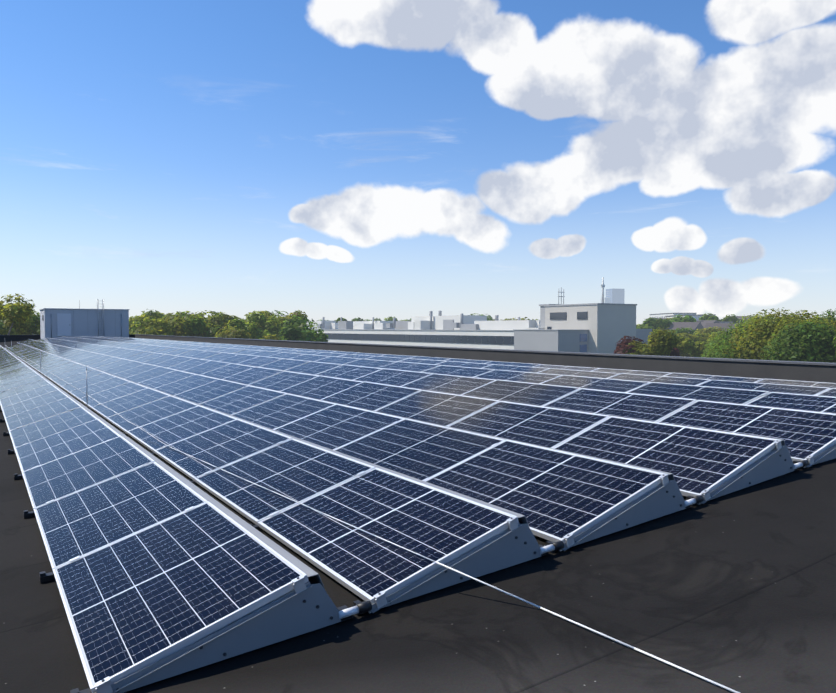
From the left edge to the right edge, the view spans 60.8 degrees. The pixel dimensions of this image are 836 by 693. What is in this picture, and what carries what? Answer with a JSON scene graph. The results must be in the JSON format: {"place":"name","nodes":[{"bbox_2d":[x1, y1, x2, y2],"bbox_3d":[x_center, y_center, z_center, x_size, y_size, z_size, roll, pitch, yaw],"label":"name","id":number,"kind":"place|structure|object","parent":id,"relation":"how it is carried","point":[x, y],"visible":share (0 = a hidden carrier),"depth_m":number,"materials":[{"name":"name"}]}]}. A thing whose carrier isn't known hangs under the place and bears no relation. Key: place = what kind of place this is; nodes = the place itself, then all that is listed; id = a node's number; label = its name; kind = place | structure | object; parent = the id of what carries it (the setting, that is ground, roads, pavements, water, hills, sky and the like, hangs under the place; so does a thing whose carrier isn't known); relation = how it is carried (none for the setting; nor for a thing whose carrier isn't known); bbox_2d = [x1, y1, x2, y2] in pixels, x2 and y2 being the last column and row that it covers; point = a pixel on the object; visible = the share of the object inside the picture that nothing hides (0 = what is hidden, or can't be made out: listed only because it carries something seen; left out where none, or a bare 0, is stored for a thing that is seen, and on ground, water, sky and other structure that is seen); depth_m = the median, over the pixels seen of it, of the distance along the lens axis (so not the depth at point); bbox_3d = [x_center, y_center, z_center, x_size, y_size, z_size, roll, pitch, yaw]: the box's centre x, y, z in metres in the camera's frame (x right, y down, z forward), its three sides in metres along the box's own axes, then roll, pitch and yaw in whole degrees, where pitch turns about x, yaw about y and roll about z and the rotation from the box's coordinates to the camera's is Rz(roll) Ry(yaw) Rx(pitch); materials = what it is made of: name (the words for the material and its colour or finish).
{"place":"outdoors","nodes":[
{"label":"outdoors","id":0,"kind":"place"},
{"bbox_2d":[48,366,92,381],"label":"solar panel","id":1,"kind":"object","parent":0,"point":[69,373],"visible":0.71,"depth_m":19.16,"materials":[{"name":"blue glass"}]},
{"bbox_2d":[54,369,104,386],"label":"solar panel","id":2,"kind":"object","parent":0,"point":[80,376],"visible":0.77,"depth_m":17.70,"materials":[{"name":"blue glass"}]},
{"bbox_2d":[113,364,159,377],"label":"solar panel","id":3,"kind":"object","parent":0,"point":[134,371],"visible":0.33,"depth_m":18.43,"materials":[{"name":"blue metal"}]},
{"bbox_2d":[124,366,174,382],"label":"solar panel","id":4,"kind":"object","parent":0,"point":[148,374],"visible":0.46,"depth_m":16.96,"materials":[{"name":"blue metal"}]},
{"bbox_2d":[139,370,194,387],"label":"solar panel","id":5,"kind":"object","parent":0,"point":[165,379],"visible":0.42,"depth_m":15.50,"materials":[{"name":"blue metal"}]},
{"bbox_2d":[168,358,211,370],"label":"solar panel","id":6,"kind":"object","parent":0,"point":[191,363],"visible":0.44,"depth_m":19.13,"materials":[{"name":"blue glass"}]},
{"bbox_2d":[183,361,231,374],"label":"solar panel","id":7,"kind":"object","parent":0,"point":[200,369],"visible":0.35,"depth_m":17.65,"materials":[{"name":"blue glass"}]},
{"bbox_2d":[201,363,253,378],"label":"solar panel","id":8,"kind":"object","parent":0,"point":[223,372],"visible":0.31,"depth_m":16.20,"materials":[{"name":"blue glass"}]},
{"bbox_2d":[224,367,283,384],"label":"solar panel","id":9,"kind":"object","parent":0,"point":[252,375],"visible":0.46,"depth_m":14.71,"materials":[{"name":"blue glass"}]},
{"bbox_2d":[237,356,282,366],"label":"solar panel","id":10,"kind":"object","parent":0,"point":[259,361],"visible":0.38,"depth_m":18.36,"materials":[{"name":"blue glass"}]},
{"bbox_2d":[17,343,689,552],"bbox_3d":[-16.366,0.279,33.088,1.269,0.286,67.178,-7,5,-32],"label":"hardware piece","id":11,"kind":"object","parent":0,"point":[550,542],"visible":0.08,"depth_m":4.33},
{"bbox_2d":[425,440,664,542],"bbox_3d":[0.825,1.007,5.260,1.000,0.036,1.700,-21,12,-30],"label":"solar panel","id":12,"kind":"object","parent":11,"relation":"on","point":[552,495],"visible":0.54,"depth_m":5.08,"materials":[{"name":"glass"},{"name":"silicon"},{"name":"aluminium"}]},
{"bbox_2d":[0,339,835,692],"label":"roof deck","id":13,"kind":"structure","parent":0,"point":[736,591],"depth_m":3.42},
{"bbox_2d":[0,375,43,391],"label":"solar panel","id":14,"kind":"object","parent":13,"relation":"on","point":[19,383],"visible":0.74,"depth_m":17.02,"materials":[{"name":"blue glass"}]},
{"bbox_2d":[0,379,49,398],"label":"solar panel","id":15,"kind":"object","parent":13,"relation":"on","point":[23,388],"visible":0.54,"depth_m":15.58,"materials":[{"name":"blue glass"}]},
{"bbox_2d":[0,383,58,407],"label":"solar panel","id":16,"kind":"object","parent":13,"relation":"on","point":[27,395],"visible":0.69,"depth_m":14.09,"materials":[{"name":"blue glass"}]},
{"bbox_2d":[2,390,67,417],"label":"solar panel","id":17,"kind":"object","parent":13,"relation":"on","point":[32,403],"visible":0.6,"depth_m":12.63,"materials":[{"name":"blue glass"}]},
{"bbox_2d":[5,397,80,430],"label":"solar panel","id":18,"kind":"object","parent":13,"relation":"on","point":[27,417],"visible":0.77,"depth_m":11.14,"materials":[{"name":"blue glass"}]},
{"bbox_2d":[9,407,96,447],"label":"solar panel","id":19,"kind":"object","parent":13,"relation":"on","point":[34,431],"visible":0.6,"depth_m":9.70,"materials":[{"name":"blue glass"}]},
{"bbox_2d":[14,419,119,471],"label":"solar panel","id":20,"kind":"object","parent":13,"relation":"on","point":[45,450],"visible":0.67,"depth_m":8.20,"materials":[{"name":"blue glass"}]},
{"bbox_2d":[22,436,154,508],"bbox_3d":[-3.200,1.169,6.820,1.000,0.035,1.700,-21,12,-30],"label":"solar panel","id":21,"kind":"object","parent":13,"relation":"on","point":[62,477],"visible":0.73,"depth_m":6.70,"materials":[{"name":"glass"},{"name":"silicon"},{"name":"aluminium"}]},
{"bbox_2d":[61,373,115,392],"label":"solar panel","id":22,"kind":"object","parent":13,"relation":"on","point":[79,384],"visible":0.71,"depth_m":16.24,"materials":[{"name":"blue glass"}]},
{"bbox_2d":[69,377,129,399],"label":"solar panel","id":23,"kind":"object","parent":13,"relation":"on","point":[102,386],"visible":0.71,"depth_m":14.77,"materials":[{"name":"blue glass"}]},
{"bbox_2d":[79,382,147,408],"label":"solar panel","id":24,"kind":"object","parent":13,"relation":"on","point":[110,394],"visible":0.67,"depth_m":13.29,"materials":[{"name":"blue glass"}]},
{"bbox_2d":[34,462,207,568],"bbox_3d":[-2.291,1.212,5.358,1.000,0.037,1.700,-21,12,-30],"label":"solar panel","id":25,"kind":"object","parent":13,"relation":"on","point":[86,521],"visible":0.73,"depth_m":5.21,"materials":[{"name":"glass"},{"name":"silicon"},{"name":"aluminium"}]},
{"bbox_2d":[91,388,170,418],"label":"solar panel","id":26,"kind":"object","parent":13,"relation":"on","point":[133,400],"visible":0.75,"depth_m":11.82,"materials":[{"name":"blue glass"}]},
{"bbox_2d":[107,396,198,432],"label":"solar panel","id":27,"kind":"object","parent":13,"relation":"on","point":[151,412],"visible":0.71,"depth_m":10.35,"materials":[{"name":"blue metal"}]},
{"bbox_2d":[2,353,309,692],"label":"clamps","id":28,"kind":"object","parent":13,"relation":"on","point":[299,584],"visible":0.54,"depth_m":3.35,"materials":[{"name":"metal"}]},
{"bbox_2d":[0,345,340,692],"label":"mounting frame","id":29,"kind":"object","parent":13,"relation":"on","point":[289,616],"visible":0.75,"depth_m":3.32,"materials":[{"name":"metal"}]},
{"bbox_2d":[0,409,351,692],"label":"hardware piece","id":30,"kind":"object","parent":13,"relation":"on","point":[44,576],"visible":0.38,"depth_m":4.33,"materials":[{"name":"metal"}]},
{"bbox_2d":[53,501,308,692],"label":"solar panel","id":31,"kind":"object","parent":13,"relation":"on","point":[138,601],"visible":0.98,"depth_m":3.65,"materials":[{"name":"glass"},{"name":"silicon"},{"name":"aluminium"}]},
{"bbox_2d":[127,405,236,452],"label":"solar panel","id":32,"kind":"object","parent":13,"relation":"on","point":[180,426],"visible":0.77,"depth_m":8.87,"materials":[{"name":"blue glass"}]},
{"bbox_2d":[155,374,218,394],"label":"solar panel","id":33,"kind":"object","parent":13,"relation":"on","point":[185,384],"visible":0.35,"depth_m":14.02,"materials":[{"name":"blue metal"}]},
{"bbox_2d":[174,379,248,403],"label":"solar panel","id":34,"kind":"object","parent":13,"relation":"on","point":[209,391],"visible":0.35,"depth_m":12.53,"materials":[{"name":"blue glass"}]},
{"bbox_2d":[155,419,291,480],"bbox_3d":[-2.094,1.050,7.503,1.000,0.035,1.700,-21,12,-30],"label":"solar panel","id":35,"kind":"object","parent":13,"relation":"on","point":[226,444],"visible":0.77,"depth_m":7.38,"materials":[{"name":"glass"},{"name":"silicon"},{"name":"aluminium"}]},
{"bbox_2d":[200,386,286,414],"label":"solar panel","id":36,"kind":"object","parent":13,"relation":"on","point":[242,399],"visible":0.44,"depth_m":11.06,"materials":[{"name":"blue glass"}]},
{"bbox_2d":[5,347,519,612],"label":"clamps","id":37,"kind":"object","parent":13,"relation":"on","point":[380,600],"visible":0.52,"depth_m":4.04,"materials":[{"name":"metal"}]},
{"bbox_2d":[21,343,540,612],"bbox_3d":[-13.842,0.560,26.553,1.142,0.263,53.418,-6,4,-32],"label":"mounting frame","id":38,"kind":"object","parent":13,"relation":"on","point":[506,549],"visible":0.42,"depth_m":4.00,"materials":[{"name":"metal"}]},
{"bbox_2d":[232,394,334,428],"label":"solar panel","id":39,"kind":"object","parent":13,"relation":"on","point":[280,411],"visible":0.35,"depth_m":9.60,"materials":[{"name":"blue glass"}]},
{"bbox_2d":[249,371,317,390],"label":"solar panel","id":40,"kind":"object","parent":13,"relation":"on","point":[281,381],"visible":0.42,"depth_m":13.26,"materials":[{"name":"blue glass"}]},
{"bbox_2d":[195,439,374,525],"bbox_3d":[-1.185,1.092,6.041,1.000,0.037,1.700,-20,12,-30],"label":"solar panel","id":41,"kind":"object","parent":13,"relation":"on","point":[297,470],"visible":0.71,"depth_m":5.90,"materials":[{"name":"glass"},{"name":"silicon"},{"name":"aluminium"}]},
{"bbox_2d":[260,359,310,369],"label":"solar panel","id":42,"kind":"object","parent":13,"relation":"on","point":[283,364],"visible":0.44,"depth_m":16.89,"materials":[{"name":"blue glass"}]},
{"bbox_2d":[284,361,342,374],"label":"solar panel","id":43,"kind":"object","parent":13,"relation":"on","point":[312,367],"visible":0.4,"depth_m":15.44,"materials":[{"name":"blue glass"}]},
{"bbox_2d":[281,376,361,399],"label":"solar panel","id":44,"kind":"object","parent":13,"relation":"on","point":[320,387],"visible":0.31,"depth_m":11.79,"materials":[{"name":"blue glass"}]},
{"bbox_2d":[274,404,404,449],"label":"solar panel","id":45,"kind":"object","parent":13,"relation":"on","point":[335,426],"visible":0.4,"depth_m":8.12,"materials":[{"name":"glass"},{"name":"silicon"},{"name":"aluminium"}]},
{"bbox_2d":[25,344,668,551],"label":"clamps","id":46,"kind":"object","parent":13,"relation":"on","point":[569,539],"visible":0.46,"depth_m":4.73,"materials":[{"name":"metal"}]},
{"bbox_2d":[315,365,381,379],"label":"solar panel","id":47,"kind":"object","parent":13,"relation":"on","point":[351,372],"visible":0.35,"depth_m":13.97,"materials":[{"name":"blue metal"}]},
{"bbox_2d":[46,342,685,550],"bbox_3d":[-16.371,0.285,33.085,1.142,0.263,67.194,-7,5,-32],"label":"mounting frame","id":48,"kind":"object","parent":13,"relation":"on","point":[659,501],"visible":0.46,"depth_m":4.68,"materials":[{"name":"metal"}]},
{"bbox_2d":[344,359,394,367],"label":"solar panel","id":49,"kind":"object","parent":13,"relation":"on","point":[370,363],"visible":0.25,"depth_m":16.19,"materials":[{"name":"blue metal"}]},
{"bbox_2d":[321,382,421,410],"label":"solar panel","id":50,"kind":"object","parent":13,"relation":"on","point":[370,396],"visible":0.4,"depth_m":10.29,"materials":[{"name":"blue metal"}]},
{"bbox_2d":[5,345,739,692],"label":"white line","id":51,"kind":"object","parent":13,"relation":"on","point":[495,587],"visible":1,"depth_m":3.53,"materials":[{"name":"white"}]},
{"bbox_2d":[258,468,518,603],"bbox_3d":[-0.277,1.129,4.579,1.000,0.036,1.700,-21,12,-30],"label":"solar panel","id":52,"kind":"object","parent":13,"relation":"on","point":[436,524],"visible":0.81,"depth_m":4.37,"materials":[{"name":"glass"},{"name":"silicon"},{"name":"aluminium"}]},
{"bbox_2d":[354,368,432,385],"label":"solar panel","id":53,"kind":"object","parent":13,"relation":"on","point":[393,377],"visible":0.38,"depth_m":12.49,"materials":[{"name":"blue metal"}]},
{"bbox_2d":[378,361,440,371],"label":"solar panel","id":54,"kind":"object","parent":13,"relation":"on","point":[415,367],"visible":0.33,"depth_m":14.69,"materials":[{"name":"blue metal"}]},
{"bbox_2d":[0,334,835,382],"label":"roof parapet","id":55,"kind":"structure","parent":13,"relation":"on","point":[795,370],"depth_m":19.69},
{"bbox_2d":[39,299,129,338],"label":"rooftop building","id":56,"kind":"structure","parent":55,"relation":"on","point":[61,322],"depth_m":66.80,"materials":[{"name":"paint"}]},
{"bbox_2d":[335,419,504,479],"bbox_3d":[-0.083,0.970,6.723,1.000,0.036,1.700,-21,12,-30],"label":"solar panel","id":57,"kind":"object","parent":13,"relation":"on","point":[419,450],"visible":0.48,"depth_m":6.63,"materials":[{"name":"glass"},{"name":"silicon"},{"name":"aluminium"}]},
{"bbox_2d":[63,340,781,504],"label":"pv rails","id":58,"kind":"object","parent":13,"relation":"on","point":[706,493],"visible":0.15,"depth_m":5.38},
{"bbox_2d":[53,338,793,503],"bbox_3d":[-15.268,0.150,33.766,1.142,0.263,67.194,-7,5,-31],"label":"mounting frame","id":59,"kind":"object","parent":13,"relation":"on","point":[773,464],"visible":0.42,"depth_m":5.33,"materials":[{"name":"metal"}]},
{"bbox_2d":[376,390,499,425],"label":"solar panel","id":60,"kind":"object","parent":13,"relation":"on","point":[443,409],"visible":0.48,"depth_m":8.82,"materials":[{"name":"blue glass"}]},
{"bbox_2d":[400,374,494,394],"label":"solar panel","id":61,"kind":"object","parent":13,"relation":"on","point":[453,384],"visible":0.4,"depth_m":11.02,"materials":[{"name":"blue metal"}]},
{"bbox_2d":[423,365,494,376],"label":"solar panel","id":62,"kind":"object","parent":13,"relation":"on","point":[458,371],"visible":0.4,"depth_m":13.22,"materials":[{"name":"blue glass"}]},
{"bbox_2d":[483,364,549,372],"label":"solar panel","id":63,"kind":"object","parent":13,"relation":"on","point":[517,368],"visible":0.27,"depth_m":13.98,"materials":[{"name":"blue glass"}]},
{"bbox_2d":[474,370,561,383],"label":"solar panel","id":64,"kind":"object","parent":13,"relation":"on","point":[527,377],"visible":0.38,"depth_m":11.78,"materials":[{"name":"blue glass"}]},
{"bbox_2d":[462,380,580,405],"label":"solar panel","id":65,"kind":"object","parent":13,"relation":"on","point":[536,394],"visible":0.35,"depth_m":9.54,"materials":[{"name":"blue glass"}]},
{"bbox_2d":[223,352,835,467],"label":"mounting frame","id":66,"kind":"object","parent":13,"relation":"on","point":[828,454],"visible":0.15,"depth_m":5.79,"materials":[{"name":"metal"}]},
{"bbox_2d":[338,460,808,618],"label":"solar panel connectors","id":67,"kind":"object","parent":13,"relation":"on","point":[362,607],"visible":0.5,"depth_m":4.19,"materials":[{"name":"silver metal"}]},
{"bbox_2d":[537,368,620,377],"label":"solar panel","id":68,"kind":"object","parent":13,"relation":"on","point":[595,374],"visible":0.29,"depth_m":12.51,"materials":[{"name":"blue glass"}]},
{"bbox_2d":[540,375,650,392],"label":"solar panel","id":69,"kind":"object","parent":13,"relation":"on","point":[615,385],"visible":0.35,"depth_m":10.29,"materials":[{"name":"blue glass"}]},
{"bbox_2d":[544,388,696,421],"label":"solar panel","id":70,"kind":"object","parent":13,"relation":"on","point":[653,408],"visible":0.52,"depth_m":8.06,"materials":[{"name":"blue glass"}]},
{"bbox_2d":[593,368,670,375],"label":"solar panel","id":71,"kind":"object","parent":13,"relation":"on","point":[632,372],"visible":0.33,"depth_m":13.22,"materials":[{"name":"blue glass"}]},
{"bbox_2d":[607,373,710,385],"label":"solar panel","id":72,"kind":"object","parent":13,"relation":"on","point":[663,379],"visible":0.31,"depth_m":11.03,"materials":[{"name":"blue glass"}]},
{"bbox_2d":[626,382,769,404],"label":"solar panel","id":73,"kind":"object","parent":13,"relation":"on","point":[727,395],"visible":0.42,"depth_m":8.80,"materials":[{"name":"blue glass"}]},
{"bbox_2d":[665,373,762,381],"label":"solar panel","id":74,"kind":"object","parent":13,"relation":"on","point":[715,377],"visible":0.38,"depth_m":11.75,"materials":[{"name":"blue glass"}]},
{"bbox_2d":[658,400,835,460],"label":"solar panel","id":75,"kind":"object","parent":13,"relation":"on","point":[802,434],"visible":0.52,"depth_m":6.57,"materials":[{"name":"glass"},{"name":"silicon"},{"name":"aluminium"}]},
{"bbox_2d":[697,380,830,394],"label":"solar panel","id":76,"kind":"object","parent":13,"relation":"on","point":[796,389],"visible":0.33,"depth_m":9.53,"materials":[{"name":"blue glass"}]},
{"bbox_2d":[745,392,835,413],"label":"solar panel","id":77,"kind":"object","parent":13,"relation":"on","point":[816,403],"visible":0.44,"depth_m":7.76,"materials":[{"name":"blue glass"}]},
{"bbox_2d":[755,379,835,387],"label":"solar panel","id":78,"kind":"object","parent":13,"relation":"on","point":[802,383],"visible":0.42,"depth_m":10.55,"materials":[{"name":"blue glass"}]},
{"bbox_2d":[0,0,835,324],"label":"sky","id":79,"kind":"structure","parent":0,"point":[332,160],"materials":[{"name":"blue"}]},
{"bbox_2d":[685,440,796,505],"bbox_3d":[-15.263,0.144,33.769,1.270,0.286,67.178,-7,5,-31],"label":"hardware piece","id":80,"kind":"object","parent":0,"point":[688,497],"visible":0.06,"depth_m":4.98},
{"bbox_2d":[448,401,609,447],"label":"solar panel","id":81,"kind":"object","parent":80,"relation":"on","point":[549,427],"visible":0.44,"depth_m":7.34,"materials":[{"name":"glass"},{"name":"silicon"},{"name":"aluminium"}]},
{"bbox_2d":[553,416,778,496],"bbox_3d":[1.928,0.873,5.941,1.000,0.036,1.700,-22,13,-30],"label":"solar panel","id":82,"kind":"object","parent":80,"relation":"on","point":[696,461],"visible":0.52,"depth_m":5.79,"materials":[{"name":"glass"},{"name":"silicon"},{"name":"aluminium"}]},
{"label":"ground","id":83,"kind":"structure","parent":0,"visible":0},
{"bbox_2d":[0,319,30,334],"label":"tree","id":84,"kind":"object","parent":83,"relation":"on","point":[18,328],"visible":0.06,"depth_m":84.55,"materials":[{"name":"green plant"}]},
{"bbox_2d":[0,302,32,334],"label":"tree","id":85,"kind":"object","parent":83,"relation":"on","point":[21,313],"visible":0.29,"depth_m":76.56,"materials":[{"name":"green plant"}]},
{"bbox_2d":[0,293,34,334],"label":"tree","id":86,"kind":"object","parent":83,"relation":"on","point":[28,331],"visible":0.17,"depth_m":90.89,"materials":[{"name":"green plant"}]},
{"bbox_2d":[129,313,172,335],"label":"tree","id":87,"kind":"object","parent":83,"relation":"on","point":[153,326],"visible":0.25,"depth_m":112.47,"materials":[{"name":"green plant"}]},
{"bbox_2d":[168,314,221,336],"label":"tree","id":88,"kind":"object","parent":83,"relation":"on","point":[179,331],"visible":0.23,"depth_m":118.97,"materials":[{"name":"green plant"}]},
{"bbox_2d":[175,315,228,336],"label":"tree","id":89,"kind":"object","parent":83,"relation":"on","point":[195,327],"visible":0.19,"depth_m":119.41,"materials":[{"name":"green plant"}]},
{"bbox_2d":[215,326,280,339],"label":"tree","id":90,"kind":"object","parent":83,"relation":"on","point":[237,333],"visible":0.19,"depth_m":115.59,"materials":[{"name":"green plant"}]},
{"bbox_2d":[227,319,273,338],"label":"tree","id":91,"kind":"object","parent":83,"relation":"on","point":[254,332],"visible":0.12,"depth_m":126.87,"materials":[{"name":"green plant"}]},
{"bbox_2d":[246,311,282,334],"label":"tree","id":92,"kind":"object","parent":83,"relation":"on","point":[255,317],"visible":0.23,"depth_m":138.73,"materials":[{"name":"green plant"}]},
{"bbox_2d":[270,314,328,341],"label":"tree","id":93,"kind":"object","parent":83,"relation":"on","point":[294,329],"visible":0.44,"depth_m":122.24,"materials":[{"name":"green plant"}]},
{"bbox_2d":[34,313,752,334],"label":"distant houses","id":94,"kind":"structure","parent":83,"relation":"on","point":[699,324],"depth_m":216.87,"materials":[{"name":"grey"}]},
{"bbox_2d":[306,277,651,353],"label":"office building","id":95,"kind":"structure","parent":83,"relation":"on","point":[602,327],"depth_m":139.94,"materials":[{"name":"white"}]},
{"bbox_2d":[601,289,624,303],"bbox_3d":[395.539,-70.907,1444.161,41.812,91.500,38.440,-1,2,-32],"label":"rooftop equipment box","id":96,"kind":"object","parent":95,"relation":"on","point":[615,296],"depth_m":1431.69,"materials":[{"name":"white"}]},
{"bbox_2d":[614,336,679,355],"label":"tree","id":97,"kind":"object","parent":83,"relation":"on","point":[623,344],"visible":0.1,"depth_m":98.75,"materials":[{"name":"red plant"}]},
{"bbox_2d":[622,327,679,355],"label":"tree","id":98,"kind":"object","parent":83,"relation":"on","point":[663,342],"visible":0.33,"depth_m":91.93,"materials":[{"name":"green plant"}]},
{"bbox_2d":[636,317,672,332],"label":"tree","id":99,"kind":"object","parent":83,"relation":"on","point":[651,323],"visible":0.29,"depth_m":215.57,"materials":[{"name":"green plant"}]},
{"bbox_2d":[674,334,695,354],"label":"tree","id":100,"kind":"object","parent":83,"relation":"on","point":[685,345],"visible":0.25,"depth_m":120.96,"materials":[{"name":"green plant"}]},
{"bbox_2d":[700,315,781,358],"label":"tree","id":101,"kind":"object","parent":83,"relation":"on","point":[718,343],"visible":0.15,"depth_m":85.18,"materials":[{"name":"green plant"}]},
{"bbox_2d":[722,307,835,360],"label":"tree","id":102,"kind":"object","parent":83,"relation":"on","point":[754,339],"visible":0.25,"depth_m":79.00,"materials":[{"name":"green plant"}]},
{"bbox_2d":[760,318,835,362],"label":"tree","id":103,"kind":"object","parent":83,"relation":"on","point":[813,342],"visible":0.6,"depth_m":71.63,"materials":[{"name":"green plant"}]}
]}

